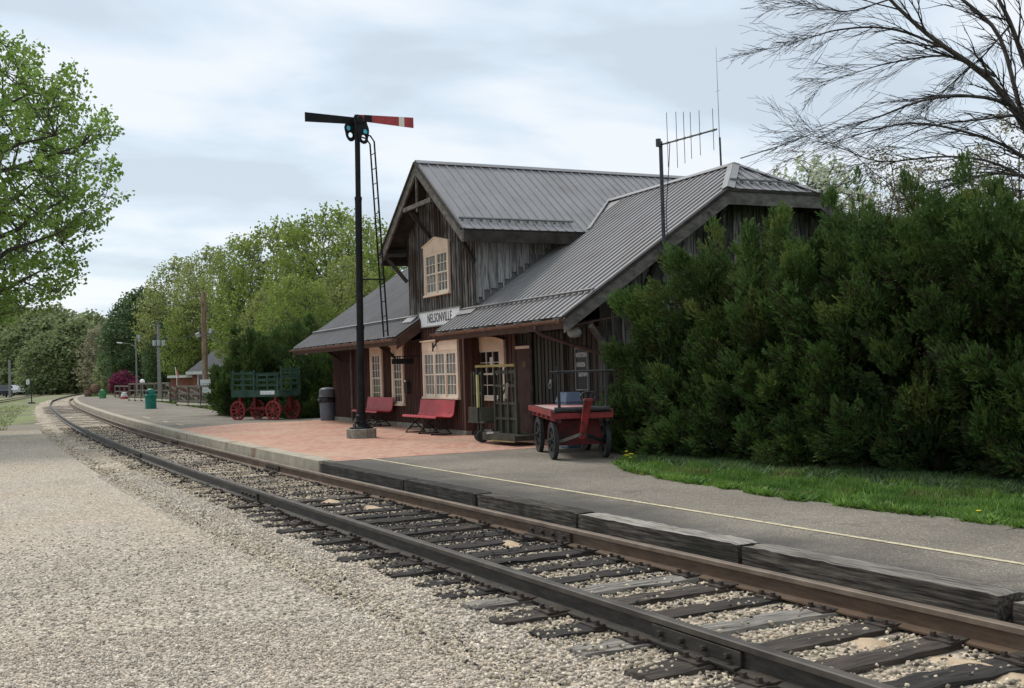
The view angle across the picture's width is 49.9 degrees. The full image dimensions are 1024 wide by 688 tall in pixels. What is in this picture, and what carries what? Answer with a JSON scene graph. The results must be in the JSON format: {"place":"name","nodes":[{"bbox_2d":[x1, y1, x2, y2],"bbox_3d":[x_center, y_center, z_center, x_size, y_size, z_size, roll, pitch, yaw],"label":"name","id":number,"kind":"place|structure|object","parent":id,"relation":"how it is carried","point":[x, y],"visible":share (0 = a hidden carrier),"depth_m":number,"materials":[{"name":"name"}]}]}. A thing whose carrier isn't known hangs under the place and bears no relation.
{"place":"outdoors","nodes":[
{"label":"outdoors","id":0,"kind":"place"},
{"bbox_2d":[0,392,168,422],"bbox_3d":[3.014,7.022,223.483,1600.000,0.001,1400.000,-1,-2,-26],"label":"ground","id":1,"kind":"structure","parent":0,"point":[54,396],"depth_m":159.65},
{"bbox_2d":[0,398,50,425],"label":"grass verge","id":2,"kind":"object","parent":1,"relation":"on","point":[26,416],"depth_m":74.22,"materials":[{"name":"green plant"}]},
{"bbox_2d":[0,307,61,394],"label":"deciduous tree","id":3,"kind":"object","parent":1,"relation":"on","point":[26,326],"visible":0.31,"depth_m":203.13,"materials":[{"name":"green plant"}]},
{"bbox_2d":[12,330,75,394],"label":"deciduous tree","id":4,"kind":"object","parent":1,"relation":"on","point":[28,364],"visible":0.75,"depth_m":181.51,"materials":[{"name":"green plant"}]},
{"bbox_2d":[32,313,100,393],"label":"deciduous tree","id":5,"kind":"object","parent":1,"relation":"on","point":[68,345],"visible":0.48,"depth_m":182.39,"materials":[{"name":"green plant"}]},
{"bbox_2d":[71,318,123,393],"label":"deciduous tree","id":6,"kind":"object","parent":1,"relation":"on","point":[89,347],"visible":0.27,"depth_m":176.24,"materials":[{"name":"green plant"}]},
{"bbox_2d":[106,369,139,395],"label":"purple shrub","id":7,"kind":"object","parent":1,"relation":"on","point":[124,377],"visible":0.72,"depth_m":118.19,"materials":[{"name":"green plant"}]},
{"bbox_2d":[92,285,170,394],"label":"broadleaf tree","id":8,"kind":"object","parent":1,"relation":"on","point":[111,335],"visible":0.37,"depth_m":125.56,"materials":[{"name":"green plant"}]},
{"bbox_2d":[138,319,198,393],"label":"broadleaf tree","id":9,"kind":"object","parent":1,"relation":"on","point":[151,374],"visible":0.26,"depth_m":111.02,"materials":[{"name":"green plant"}]},
{"bbox_2d":[127,253,218,373],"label":"deciduous tree","id":10,"kind":"object","parent":1,"relation":"on","point":[151,331],"visible":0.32,"depth_m":113.68,"materials":[{"name":"green plant"}]},
{"bbox_2d":[156,297,230,375],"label":"deciduous tree","id":11,"kind":"object","parent":1,"relation":"on","point":[172,363],"visible":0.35,"depth_m":105.74,"materials":[{"name":"green plant"}]},
{"bbox_2d":[167,345,229,398],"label":"brick house","id":12,"kind":"structure","parent":1,"relation":"on","point":[193,376],"depth_m":89.10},
{"bbox_2d":[195,291,213,403],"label":"utility pole","id":13,"kind":"object","parent":1,"relation":"on","point":[205,380],"visible":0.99,"depth_m":70.20,"materials":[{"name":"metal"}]},
{"bbox_2d":[162,242,248,371],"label":"deciduous tree","id":14,"kind":"object","parent":1,"relation":"on","point":[207,256],"visible":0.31,"depth_m":106.77,"materials":[{"name":"green plant"}]},
{"bbox_2d":[199,232,274,363],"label":"deciduous tree","id":15,"kind":"object","parent":1,"relation":"on","point":[217,345],"visible":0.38,"depth_m":78.94,"materials":[{"name":"green plant"}]},
{"bbox_2d":[208,329,299,417],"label":"juniper","id":16,"kind":"object","parent":1,"relation":"on","point":[218,384],"visible":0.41,"depth_m":42.37,"materials":[{"name":"green plant"}]},
{"bbox_2d":[207,320,309,416],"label":"juniper","id":17,"kind":"object","parent":1,"relation":"on","point":[234,330],"visible":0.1,"depth_m":42.90,"materials":[{"name":"green plant"}]},
{"bbox_2d":[232,287,288,346],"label":"deciduous tree","id":18,"kind":"object","parent":1,"relation":"on","point":[255,308],"visible":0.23,"depth_m":67.92,"materials":[{"name":"green plant"}]},
{"bbox_2d":[207,214,339,360],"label":"deciduous tree","id":19,"kind":"object","parent":1,"relation":"on","point":[235,309],"visible":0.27,"depth_m":76.82,"materials":[{"name":"green plant"}]},
{"bbox_2d":[0,424,582,687],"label":"gravel lot","id":20,"kind":"structure","parent":1,"relation":"on","point":[54,490],"depth_m":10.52,"materials":[{"name":"beige gravel"}]},
{"bbox_2d":[0,25,134,325],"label":"maple tree","id":21,"kind":"object","parent":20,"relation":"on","point":[16,258],"visible":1,"depth_m":37.03,"materials":[{"name":"green plant"}]},
{"bbox_2d":[97,471,687,687],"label":"ballast","id":22,"kind":"structure","parent":20,"relation":"on","point":[140,477],"depth_m":8.59,"materials":[{"name":"gravel"}]},
{"bbox_2d":[251,312,331,416],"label":"juniper","id":23,"kind":"object","parent":1,"relation":"on","point":[276,336],"visible":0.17,"depth_m":41.95,"materials":[{"name":"green plant"}]},
{"bbox_2d":[254,271,342,341],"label":"deciduous tree","id":24,"kind":"object","parent":1,"relation":"on","point":[291,315],"visible":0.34,"depth_m":58.35,"materials":[{"name":"green plant"}]},
{"bbox_2d":[267,328,332,418],"bbox_3d":[-6.702,1.208,40.403,4.251,3.804,4.526,-1,-2,-26],"label":"juniper","id":25,"kind":"object","parent":1,"relation":"on","point":[312,372],"visible":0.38,"depth_m":39.16,"materials":[{"name":"green plant"}]},
{"bbox_2d":[255,200,390,333],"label":"deciduous tree","id":26,"kind":"object","parent":1,"relation":"on","point":[307,234],"visible":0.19,"depth_m":71.83,"materials":[{"name":"green plant"}]},
{"bbox_2d":[299,251,378,330],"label":"deciduous tree","id":27,"kind":"object","parent":1,"relation":"on","point":[350,280],"visible":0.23,"depth_m":60.95,"materials":[{"name":"green plant"}]},
{"bbox_2d":[319,211,407,317],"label":"deciduous tree","id":28,"kind":"object","parent":1,"relation":"on","point":[370,236],"visible":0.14,"depth_m":69.01,"materials":[{"name":"green plant"}]},
{"bbox_2d":[337,230,407,309],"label":"deciduous tree","id":29,"kind":"object","parent":1,"relation":"on","point":[373,257],"visible":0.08,"depth_m":64.75,"materials":[{"name":"green plant"}]},
{"bbox_2d":[32,395,1023,687],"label":"track bed","id":30,"kind":"object","parent":1,"relation":"on","point":[44,421],"visible":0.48,"depth_m":8.26,"materials":[{"name":"beige gravel"}]},
{"bbox_2d":[40,426,211,467],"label":"ballast","id":31,"kind":"structure","parent":30,"relation":"on","point":[95,445],"depth_m":29.45,"materials":[{"name":"gravel"}]},
{"bbox_2d":[119,417,176,435],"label":"concrete kerb","id":32,"kind":"structure","parent":30,"relation":"on","point":[148,426],"depth_m":37.53,"materials":[{"name":"grey concrete"}]},
{"bbox_2d":[167,429,229,448],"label":"concrete kerb","id":33,"kind":"structure","parent":30,"relation":"on","point":[200,439],"depth_m":28.55,"materials":[{"name":"grey concrete"}]},
{"bbox_2d":[90,457,451,541],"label":"ballast","id":34,"kind":"structure","parent":30,"relation":"on","point":[126,485],"depth_m":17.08,"materials":[{"name":"gravel"}]},
{"bbox_2d":[219,440,334,472],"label":"concrete kerb","id":35,"kind":"structure","parent":30,"relation":"on","point":[301,460],"depth_m":21.39,"materials":[{"name":"grey concrete"}]},
{"bbox_2d":[252,503,415,522],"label":"crosstie","id":36,"kind":"object","parent":30,"relation":"on","point":[350,512],"visible":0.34,"depth_m":13.71,"materials":[{"name":"wood"}]},
{"bbox_2d":[262,507,431,527],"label":"crosstie","id":37,"kind":"object","parent":30,"relation":"on","point":[302,522],"visible":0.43,"depth_m":13.17,"materials":[{"name":"wood"}]},
{"bbox_2d":[276,510,451,534],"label":"crosstie","id":38,"kind":"object","parent":30,"relation":"on","point":[433,515],"visible":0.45,"depth_m":12.70,"materials":[{"name":"wood"}]},
{"bbox_2d":[320,463,417,490],"bbox_3d":[-2.220,2.032,16.579,0.270,0.273,3.591,-1,-2,-28],"label":"edge timber","id":39,"kind":"object","parent":30,"relation":"on","point":[386,479],"visible":0.71,"depth_m":16.26,"materials":[{"name":"black wood"}]},
{"bbox_2d":[295,516,468,539],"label":"crosstie","id":40,"kind":"object","parent":30,"relation":"on","point":[332,532],"visible":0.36,"depth_m":12.28,"materials":[{"name":"wood"}]},
{"bbox_2d":[312,520,493,545],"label":"crosstie","id":41,"kind":"object","parent":30,"relation":"on","point":[352,537],"visible":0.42,"depth_m":11.74,"materials":[{"name":"wood"}]},
{"bbox_2d":[325,526,514,552],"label":"crosstie","id":42,"kind":"object","parent":30,"relation":"on","point":[366,544],"visible":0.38,"depth_m":11.28,"materials":[{"name":"wood"}]},
{"bbox_2d":[336,533,543,562],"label":"crosstie","id":43,"kind":"object","parent":30,"relation":"on","point":[395,553],"visible":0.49,"depth_m":10.71,"materials":[{"name":"wood"}]},
{"bbox_2d":[404,479,491,506],"bbox_3d":[-0.838,1.929,13.970,0.263,0.273,2.194,-1,-2,-28],"label":"edge timber","id":44,"kind":"object","parent":30,"relation":"on","point":[453,493],"visible":0.69,"depth_m":13.79,"materials":[{"name":"grey wood"}]},
{"bbox_2d":[370,539,570,570],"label":"crosstie","id":45,"kind":"object","parent":30,"relation":"on","point":[416,560],"visible":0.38,"depth_m":10.33,"materials":[{"name":"wood"}]},
{"bbox_2d":[49,392,896,687],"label":"rail","id":46,"kind":"object","parent":30,"relation":"on","point":[737,656],"visible":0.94,"depth_m":7.61,"materials":[{"name":"metal"}]},
{"bbox_2d":[385,545,600,579],"bbox_3d":[0.082,1.979,9.906,2.594,0.193,0.256,-1,-2,-27],"label":"crosstie","id":47,"kind":"object","parent":30,"relation":"on","point":[430,568],"visible":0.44,"depth_m":9.82,"materials":[{"name":"wood"}]},
{"bbox_2d":[412,553,628,587],"bbox_3d":[0.358,1.977,9.502,2.610,0.193,0.254,-1,-2,-27],"label":"crosstie","id":48,"kind":"object","parent":30,"relation":"on","point":[612,558],"visible":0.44,"depth_m":9.45,"materials":[{"name":"wood"}]},
{"bbox_2d":[477,493,593,528],"bbox_3d":[0.214,1.849,11.966,0.268,0.273,2.223,-1,-2,-27],"label":"edge timber","id":49,"kind":"object","parent":30,"relation":"on","point":[563,515],"visible":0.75,"depth_m":11.74,"materials":[{"name":"grey wood"}]},
{"bbox_2d":[69,393,1023,652],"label":"rail","id":50,"kind":"object","parent":30,"relation":"on","point":[992,635],"visible":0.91,"depth_m":8.76,"materials":[{"name":"metal"}]},
{"bbox_2d":[433,562,664,599],"bbox_3d":[0.574,1.958,9.019,2.607,0.193,0.261,-1,-2,-27],"label":"crosstie","id":51,"kind":"object","parent":30,"relation":"on","point":[485,589],"visible":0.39,"depth_m":8.95,"materials":[{"name":"wood"}]},
{"bbox_2d":[461,569,705,611],"bbox_3d":[0.828,1.924,8.555,2.614,0.193,0.257,-1,-2,-27],"label":"crosstie","id":52,"kind":"object","parent":30,"relation":"on","point":[515,598],"visible":0.39,"depth_m":8.44,"materials":[{"name":"wood"}]},
{"bbox_2d":[488,579,741,626],"bbox_3d":[1.008,1.911,8.110,2.612,0.193,0.252,-1,-2,-28],"label":"crosstie","id":53,"kind":"object","parent":30,"relation":"on","point":[543,611],"visible":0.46,"depth_m":8.01,"materials":[{"name":"wood"}]},
{"bbox_2d":[228,518,1023,687],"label":"ballast","id":54,"kind":"structure","parent":30,"relation":"on","point":[944,664],"depth_m":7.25,"materials":[{"name":"gravel"}]},
{"bbox_2d":[527,590,786,640],"bbox_3d":[1.301,1.902,7.696,2.612,0.193,0.249,-1,-2,-28],"label":"crosstie","id":55,"kind":"object","parent":30,"relation":"on","point":[588,625],"visible":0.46,"depth_m":7.61,"materials":[{"name":"wood"}]},
{"bbox_2d":[578,513,757,564],"bbox_3d":[1.323,1.766,9.862,0.263,0.273,2.416,-1,-2,-29],"label":"edge timber","id":56,"kind":"object","parent":30,"relation":"on","point":[728,548],"visible":0.73,"depth_m":9.59,"materials":[{"name":"grey wood"}]},
{"bbox_2d":[321,499,1023,684],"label":"spilled sand","id":57,"kind":"structure","parent":30,"relation":"on","point":[868,643],"depth_m":6.57,"materials":[{"name":"beige sand"}]},
{"bbox_2d":[566,602,842,657],"bbox_3d":[1.526,1.877,7.218,2.607,0.193,0.261,-1,-2,-27],"label":"crosstie","id":58,"kind":"object","parent":30,"relation":"on","point":[632,642],"visible":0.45,"depth_m":7.14,"materials":[{"name":"wood"}]},
{"bbox_2d":[624,616,905,682],"bbox_3d":[1.796,1.854,6.721,2.604,0.193,0.249,-1,-2,-30],"label":"crosstie","id":59,"kind":"object","parent":30,"relation":"on","point":[686,664],"visible":0.4,"depth_m":6.62,"materials":[{"name":"wood"}]},
{"bbox_2d":[696,631,970,687],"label":"crosstie","id":60,"kind":"object","parent":30,"relation":"on","point":[933,643],"visible":0.48,"depth_m":6.24,"materials":[{"name":"wood"}]},
{"bbox_2d":[742,544,1020,622],"bbox_3d":[2.465,1.680,7.703,0.263,0.273,2.366,-1,-2,-28],"label":"edge timber","id":61,"kind":"object","parent":30,"relation":"on","point":[991,601],"visible":0.76,"depth_m":7.37,"materials":[{"name":"grey wood"}]},
{"bbox_2d":[881,650,1023,687],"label":"crosstie","id":62,"kind":"object","parent":30,"relation":"on","point":[958,677],"visible":0.86,"depth_m":5.88,"materials":[{"name":"wood"}]},
{"bbox_2d":[77,394,1023,600],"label":"platform","id":63,"kind":"structure","parent":1,"relation":"on","point":[592,470],"depth_m":11.18,"materials":[{"name":"concrete"}]},
{"bbox_2d":[230,366,300,419],"bbox_3d":[-8.631,1.729,38.503,2.350,1.860,1.102,-3,-2,30],"label":"slatted wagon","id":64,"kind":"object","parent":63,"relation":"on","point":[275,393],"visible":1,"depth_m":38.32,"materials":[{"name":"green paint"}]},
{"bbox_2d":[528,364,613,458],"bbox_3d":[0.980,1.123,18.723,1.020,1.510,3.520,-2,-1,-6],"label":"baggage cart","id":65,"kind":"object","parent":63,"relation":"on","point":[557,425],"visible":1,"depth_m":17.63,"materials":[{"name":"red wood"}]},
{"bbox_2d":[289,160,889,445],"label":"depot","id":66,"kind":"structure","parent":63,"relation":"on","point":[527,269],"depth_m":24.86,"materials":[{"name":"metal"}]},
{"bbox_2d":[369,347,383,396],"bbox_3d":[-3.952,0.895,31.954,0.105,1.675,1.140,-1,-2,-26],"label":"window","id":67,"kind":"structure","parent":66,"relation":"in","point":[376,354],"depth_m":31.99,"materials":[{"name":"beige paint"}]},
{"bbox_2d":[388,345,405,405],"bbox_3d":[-3.162,0.867,30.320,0.105,1.665,1.030,-1,-2,-26],"label":"window","id":68,"kind":"structure","parent":66,"relation":"in","point":[397,370],"depth_m":30.34,"materials":[{"name":"beige paint"}]},
{"bbox_2d":[421,237,451,297],"bbox_3d":[-1.829,-1.876,26.519,0.090,1.426,1.684,-1,-2,-26],"label":"window","id":69,"kind":"structure","parent":66,"relation":"in","point":[436,252],"depth_m":26.47,"materials":[{"name":"beige paint"}]},
{"bbox_2d":[418,306,461,327],"bbox_3d":[-1.755,-0.632,26.423,0.045,0.400,2.680,-1,-2,-26],"label":"station sign","id":70,"kind":"object","parent":66,"relation":"attached to","point":[435,318],"visible":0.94,"depth_m":26.48,"materials":[{"name":"white wood"}]},
{"bbox_2d":[419,339,460,399],"bbox_3d":[-1.738,0.606,26.412,0.105,1.435,2.340,-1,-2,-26],"label":"window","id":71,"kind":"structure","parent":66,"relation":"in","point":[440,366],"depth_m":26.34,"materials":[{"name":"beige paint"}]},
{"bbox_2d":[478,337,505,400],"bbox_3d":[-0.593,0.560,25.022,0.090,1.451,2.020,-1,-2,-26],"label":"window","id":72,"kind":"structure","parent":66,"relation":"in","point":[492,350],"depth_m":24.81,"materials":[{"name":"beige paint"}]},
{"bbox_2d":[513,334,531,432],"bbox_3d":[0.260,0.850,23.312,0.080,2.300,0.780,-1,-2,-26],"label":"door","id":73,"kind":"structure","parent":66,"relation":"in","point":[521,353],"depth_m":23.29,"materials":[{"name":"brown wood"}]},
{"bbox_2d":[533,331,566,419],"bbox_3d":[0.762,0.844,22.232,0.078,2.170,1.300,-1,-2,-26],"label":"freight door","id":74,"kind":"structure","parent":66,"relation":"in","point":[548,354],"depth_m":22.24,"materials":[{"name":"wood"}]},
{"bbox_2d":[574,347,589,390],"bbox_3d":[1.341,0.477,21.015,0.045,0.820,0.490,-1,-2,-26],"label":"telegraph sign","id":75,"kind":"object","parent":66,"relation":"attached to","point":[582,380],"visible":0.91,"depth_m":21.00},
{"bbox_2d":[656,108,716,308],"bbox_3d":[3.123,-2.166,19.657,0.219,4.180,1.555,-1,-2,-31],"label":"roof antenna","id":76,"kind":"object","parent":66,"relation":"attached to","point":[659,144],"visible":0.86,"depth_m":20.20,"materials":[{"name":"metal"}]},
{"bbox_2d":[369,458,1023,564],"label":"platform line","id":77,"kind":"object","parent":63,"relation":"on","point":[742,518],"visible":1,"depth_m":10.05,"materials":[{"name":"paint"}]},
{"bbox_2d":[757,148,858,220],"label":"pear tree","id":78,"kind":"object","parent":1,"relation":"on","point":[810,175],"visible":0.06,"depth_m":57.57,"materials":[{"name":"green plant"}]},
{"bbox_2d":[794,152,873,212],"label":"pear tree","id":79,"kind":"object","parent":1,"relation":"on","point":[830,172],"visible":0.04,"depth_m":59.15,"materials":[{"name":"green plant"}]},
{"bbox_2d":[838,144,933,223],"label":"budding tree","id":80,"kind":"object","parent":1,"relation":"on","point":[886,184],"visible":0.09,"depth_m":51.93,"materials":[{"name":"green plant"}]},
{"bbox_2d":[877,151,960,361],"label":"budding tree","id":81,"kind":"object","parent":1,"relation":"on","point":[919,174],"visible":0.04,"depth_m":46.70,"materials":[{"name":"green plant"}]},
{"bbox_2d":[953,100,1023,209],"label":"budding tree","id":82,"kind":"object","parent":1,"relation":"on","point":[1018,196],"visible":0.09,"depth_m":41.73,"materials":[{"name":"green plant"}]},
{"bbox_2d":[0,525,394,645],"bbox_3d":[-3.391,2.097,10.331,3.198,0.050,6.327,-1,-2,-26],"label":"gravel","id":83,"kind":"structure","parent":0,"point":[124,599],"depth_m":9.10,"materials":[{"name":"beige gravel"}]},
{"bbox_2d":[181,420,559,460],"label":"brick pavement","id":84,"kind":"structure","parent":0,"point":[325,439],"depth_m":24.21,"materials":[{"name":"red brick"}]},
{"bbox_2d":[317,387,335,420],"bbox_3d":[-6.024,1.952,35.913,0.653,1.075,0.642,-1,-2,-26],"label":"trash can","id":85,"kind":"object","parent":84,"relation":"on","point":[327,407],"visible":1,"depth_m":35.69,"materials":[{"name":"grey metal"}]},
{"bbox_2d":[305,112,413,438],"bbox_3d":[-3.492,-1.542,25.426,2.510,7.445,0.830,-1,-2,-26],"label":"semaphore","id":86,"kind":"object","parent":84,"relation":"on","point":[356,125],"visible":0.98,"depth_m":25.26,"materials":[{"name":"metal"}]},
{"bbox_2d":[352,397,393,426],"bbox_3d":[-3.965,1.918,31.242,0.536,0.804,2.200,-1,-2,-26],"label":"bench","id":87,"kind":"object","parent":84,"relation":"on","point":[375,405],"visible":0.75,"depth_m":31.14,"materials":[{"name":"red metal"}]},
{"bbox_2d":[402,399,455,435],"bbox_3d":[-1.997,1.740,26.254,0.536,0.804,2.200,-1,-2,-26],"label":"bench","id":88,"kind":"object","parent":84,"relation":"on","point":[432,409],"visible":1,"depth_m":26.21,"materials":[{"name":"red metal"}]},
{"bbox_2d":[468,364,534,442],"bbox_3d":[-0.178,1.191,21.977,0.754,1.570,2.119,-1,-2,-30],"label":"lift","id":89,"kind":"object","parent":84,"relation":"on","point":[503,417],"visible":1,"depth_m":21.90,"materials":[{"name":"green paint"}]},
{"bbox_2d":[0,0,1023,329],"label":"sky","id":90,"kind":"structure","parent":0,"point":[211,99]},
{"bbox_2d":[608,445,1023,528],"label":"lawn","id":91,"kind":"structure","parent":0,"point":[954,473],"depth_m":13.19,"materials":[{"name":"plant"}]},
{"bbox_2d":[594,323,689,454],"bbox_3d":[2.455,0.785,18.964,2.147,2.543,2.104,-2,-1,10],"label":"juniper","id":92,"kind":"object","parent":91,"relation":"on","point":[619,403],"visible":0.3,"depth_m":18.56,"materials":[{"name":"green plant"}]},
{"bbox_2d":[604,258,743,455],"bbox_3d":[3.045,0.262,18.494,2.846,3.536,3.001,-2,-1,17],"label":"juniper","id":93,"kind":"object","parent":91,"relation":"on","point":[637,315],"visible":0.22,"depth_m":17.83,"materials":[{"name":"green plant"}]},
{"bbox_2d":[624,214,807,459],"bbox_3d":[3.488,-0.067,17.752,3.322,4.083,3.202,-1,-2,-26],"label":"juniper","id":94,"kind":"object","parent":91,"relation":"on","point":[699,276],"visible":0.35,"depth_m":17.12,"materials":[{"name":"green plant"}]},
{"bbox_2d":[680,199,852,464],"bbox_3d":[4.064,-0.114,16.825,3.332,4.178,3.250,-1,-2,-26],"label":"juniper","id":95,"kind":"object","parent":91,"relation":"on","point":[749,234],"visible":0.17,"depth_m":16.36,"materials":[{"name":"green plant"}]},
{"bbox_2d":[714,181,914,468],"bbox_3d":[4.574,-0.249,16.304,3.301,4.324,3.478,-1,-2,-26],"label":"juniper","id":96,"kind":"object","parent":91,"relation":"on","point":[775,225],"visible":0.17,"depth_m":15.77,"materials":[{"name":"green plant"}]},
{"bbox_2d":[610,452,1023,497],"bbox_3d":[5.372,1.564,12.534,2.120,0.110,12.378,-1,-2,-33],"label":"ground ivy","id":97,"kind":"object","parent":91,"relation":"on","point":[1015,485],"visible":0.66,"depth_m":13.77,"materials":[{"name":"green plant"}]},
{"bbox_2d":[730,164,984,470],"bbox_3d":[5.047,-0.305,15.344,3.484,4.439,3.372,-1,-2,-26],"label":"juniper","id":98,"kind":"object","parent":91,"relation":"on","point":[795,291],"visible":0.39,"depth_m":14.72,"materials":[{"name":"green plant"}]},
{"bbox_2d":[718,0,1023,241],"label":"bare tree","id":99,"kind":"object","parent":91,"relation":"on","point":[1005,100],"visible":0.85,"depth_m":16.49,"materials":[{"name":"plant"}]},
{"bbox_2d":[803,166,1023,470],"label":"juniper","id":100,"kind":"object","parent":91,"relation":"on","point":[864,289],"visible":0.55,"depth_m":13.83,"materials":[{"name":"green plant"}]},
{"bbox_2d":[851,148,1023,480],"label":"juniper","id":101,"kind":"object","parent":91,"relation":"on","point":[942,306],"visible":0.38,"depth_m":13.02,"materials":[{"name":"green plant"}]},
{"bbox_2d":[909,174,1023,480],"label":"juniper","id":102,"kind":"object","parent":91,"relation":"on","point":[977,361],"visible":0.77,"depth_m":12.52,"materials":[{"name":"green plant"}]},
{"bbox_2d":[983,220,1023,480],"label":"juniper","id":103,"kind":"object","parent":91,"relation":"on","point":[1006,455],"visible":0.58,"depth_m":12.37,"materials":[{"name":"green plant"}]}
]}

